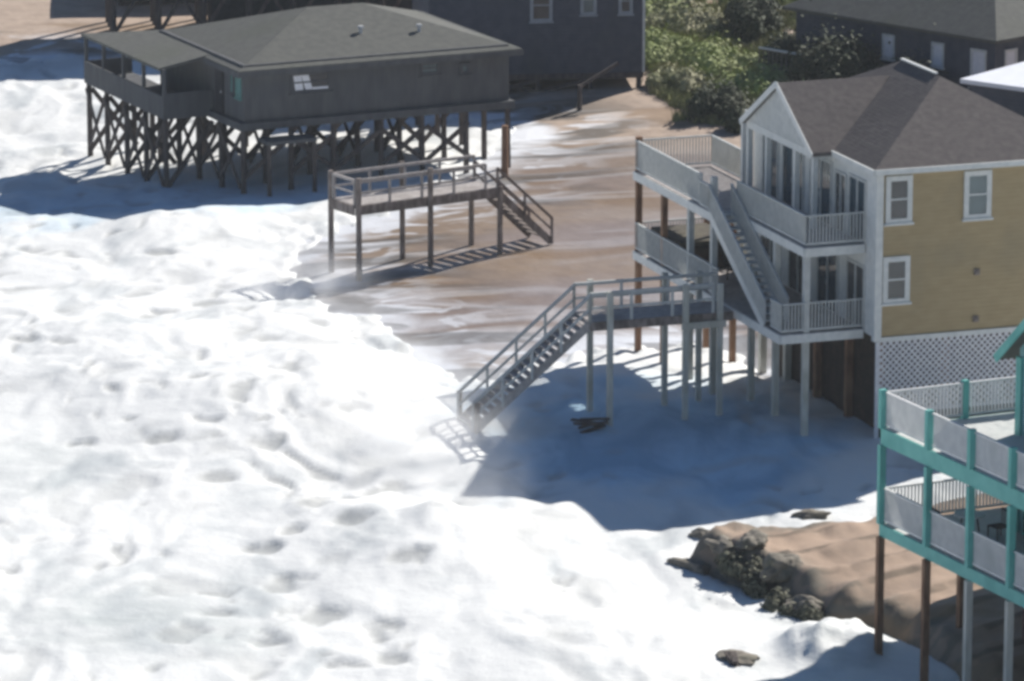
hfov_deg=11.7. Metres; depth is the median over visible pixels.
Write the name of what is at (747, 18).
bush
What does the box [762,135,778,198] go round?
glass door
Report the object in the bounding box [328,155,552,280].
boardwalk
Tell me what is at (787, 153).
glass door
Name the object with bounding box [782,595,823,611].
rock
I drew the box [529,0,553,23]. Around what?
window
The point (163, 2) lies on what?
stilt house
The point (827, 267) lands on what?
glass door
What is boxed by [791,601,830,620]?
dune shrub
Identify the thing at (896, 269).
window
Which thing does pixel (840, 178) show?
glass door
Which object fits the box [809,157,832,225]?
glass door
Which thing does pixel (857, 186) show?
glass door
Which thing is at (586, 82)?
braced post
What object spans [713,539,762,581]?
dune shrub
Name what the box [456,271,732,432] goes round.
beach stairs
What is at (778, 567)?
rock
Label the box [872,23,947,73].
bush
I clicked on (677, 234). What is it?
hot tub
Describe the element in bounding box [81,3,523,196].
stilt house
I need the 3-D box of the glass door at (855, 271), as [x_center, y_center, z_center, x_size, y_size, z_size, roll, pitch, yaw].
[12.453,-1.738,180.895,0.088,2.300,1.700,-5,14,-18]
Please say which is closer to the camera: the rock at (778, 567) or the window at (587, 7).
the rock at (778, 567)
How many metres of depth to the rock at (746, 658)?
154.09 m
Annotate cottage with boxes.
[757,0,1023,89]
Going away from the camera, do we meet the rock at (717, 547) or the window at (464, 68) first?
the rock at (717, 547)
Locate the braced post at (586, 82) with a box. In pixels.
[577,62,618,110]
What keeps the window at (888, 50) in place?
in the cottage
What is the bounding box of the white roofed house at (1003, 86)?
[960,62,1023,116]
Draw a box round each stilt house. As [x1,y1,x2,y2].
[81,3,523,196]
[105,0,411,31]
[116,0,194,5]
[412,0,644,91]
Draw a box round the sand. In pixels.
[0,0,1023,680]
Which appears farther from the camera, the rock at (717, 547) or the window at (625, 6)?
the window at (625, 6)
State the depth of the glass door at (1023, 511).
152.48 m
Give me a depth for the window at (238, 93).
224.15 m
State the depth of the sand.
208.02 m
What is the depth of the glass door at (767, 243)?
188.66 m
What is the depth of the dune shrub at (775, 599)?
160.27 m
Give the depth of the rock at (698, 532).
168.65 m
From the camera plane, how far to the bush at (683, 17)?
262.12 m
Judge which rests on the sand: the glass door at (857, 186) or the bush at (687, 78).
the bush at (687, 78)
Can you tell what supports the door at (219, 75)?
in the stilt house at (312, 69)
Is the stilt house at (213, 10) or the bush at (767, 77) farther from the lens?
the stilt house at (213, 10)
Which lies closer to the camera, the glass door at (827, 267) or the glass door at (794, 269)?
the glass door at (827, 267)
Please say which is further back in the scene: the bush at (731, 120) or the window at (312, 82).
the bush at (731, 120)
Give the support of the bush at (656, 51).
on the sand
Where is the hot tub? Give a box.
[651,223,730,267]
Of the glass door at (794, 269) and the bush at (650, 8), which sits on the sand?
the bush at (650, 8)
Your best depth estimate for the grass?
255.24 m
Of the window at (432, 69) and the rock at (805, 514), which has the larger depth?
the window at (432, 69)
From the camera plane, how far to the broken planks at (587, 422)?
181.66 m
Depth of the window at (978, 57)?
240.07 m
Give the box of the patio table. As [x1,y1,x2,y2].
[954,509,984,532]
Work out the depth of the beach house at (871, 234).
181.28 m
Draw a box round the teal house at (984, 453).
[874,319,1023,680]
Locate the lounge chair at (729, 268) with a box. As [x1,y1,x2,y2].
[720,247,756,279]
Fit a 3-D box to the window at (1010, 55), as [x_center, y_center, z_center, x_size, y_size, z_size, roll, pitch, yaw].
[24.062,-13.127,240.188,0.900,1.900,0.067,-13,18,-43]
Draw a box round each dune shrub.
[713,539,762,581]
[738,543,769,603]
[759,586,796,616]
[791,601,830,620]
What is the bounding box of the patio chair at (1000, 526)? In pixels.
[987,507,1006,540]
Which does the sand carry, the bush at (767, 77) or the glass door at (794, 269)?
the bush at (767, 77)
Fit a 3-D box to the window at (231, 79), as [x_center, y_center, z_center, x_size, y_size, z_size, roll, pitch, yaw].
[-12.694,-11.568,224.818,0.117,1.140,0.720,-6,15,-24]
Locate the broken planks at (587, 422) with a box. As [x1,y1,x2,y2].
[570,417,609,433]
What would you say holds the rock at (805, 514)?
on the sea surf
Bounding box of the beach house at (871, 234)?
[632,58,1023,438]
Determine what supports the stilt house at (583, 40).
on the sand
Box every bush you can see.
[642,54,713,95]
[643,19,691,72]
[645,0,691,18]
[645,0,728,37]
[659,29,765,78]
[679,65,765,122]
[706,47,804,98]
[718,95,750,134]
[719,0,791,43]
[756,12,810,66]
[781,0,890,80]
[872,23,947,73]
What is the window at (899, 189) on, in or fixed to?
in the beach house at (871, 234)
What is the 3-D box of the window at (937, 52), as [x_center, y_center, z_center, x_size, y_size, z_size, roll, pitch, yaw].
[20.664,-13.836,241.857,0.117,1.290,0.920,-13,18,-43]
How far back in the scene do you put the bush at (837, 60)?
243.19 m
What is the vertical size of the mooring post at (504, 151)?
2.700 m
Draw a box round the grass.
[647,0,796,125]
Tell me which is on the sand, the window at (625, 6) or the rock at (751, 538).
the rock at (751, 538)
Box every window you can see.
[227,74,234,97]
[234,77,241,100]
[289,71,332,95]
[418,62,441,77]
[458,63,471,76]
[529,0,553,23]
[579,0,597,16]
[617,0,633,15]
[880,34,895,61]
[881,255,911,306]
[883,175,913,226]
[929,42,944,69]
[962,169,992,221]
[968,48,986,88]
[1004,48,1017,66]
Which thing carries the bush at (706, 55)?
on the sand
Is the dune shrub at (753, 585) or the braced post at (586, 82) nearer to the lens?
the dune shrub at (753, 585)
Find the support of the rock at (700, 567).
on the sand
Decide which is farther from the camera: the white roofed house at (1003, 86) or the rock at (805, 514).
the white roofed house at (1003, 86)
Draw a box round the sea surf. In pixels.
[0,54,981,680]
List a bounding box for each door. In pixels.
[215,69,224,112]
[760,234,780,279]
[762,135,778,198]
[781,144,804,211]
[787,249,802,293]
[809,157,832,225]
[816,255,838,313]
[834,169,847,233]
[845,257,865,328]
[847,173,866,243]
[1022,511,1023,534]
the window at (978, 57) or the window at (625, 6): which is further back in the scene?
the window at (625, 6)
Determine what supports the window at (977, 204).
in the beach house at (871, 234)
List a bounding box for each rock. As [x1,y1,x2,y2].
[667,557,710,575]
[688,527,709,538]
[703,534,735,554]
[715,649,759,664]
[735,528,768,550]
[760,552,803,584]
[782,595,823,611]
[791,509,831,519]
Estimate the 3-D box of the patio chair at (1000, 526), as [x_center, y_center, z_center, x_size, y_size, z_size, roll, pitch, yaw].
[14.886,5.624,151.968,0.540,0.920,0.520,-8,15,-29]
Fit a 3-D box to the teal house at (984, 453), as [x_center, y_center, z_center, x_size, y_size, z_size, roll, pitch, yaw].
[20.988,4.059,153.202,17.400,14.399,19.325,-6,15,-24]
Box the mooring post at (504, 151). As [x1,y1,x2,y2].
[501,125,508,177]
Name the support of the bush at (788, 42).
on the sand
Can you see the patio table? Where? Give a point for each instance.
(962, 513)
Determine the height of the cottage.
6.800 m
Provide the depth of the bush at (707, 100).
238.36 m

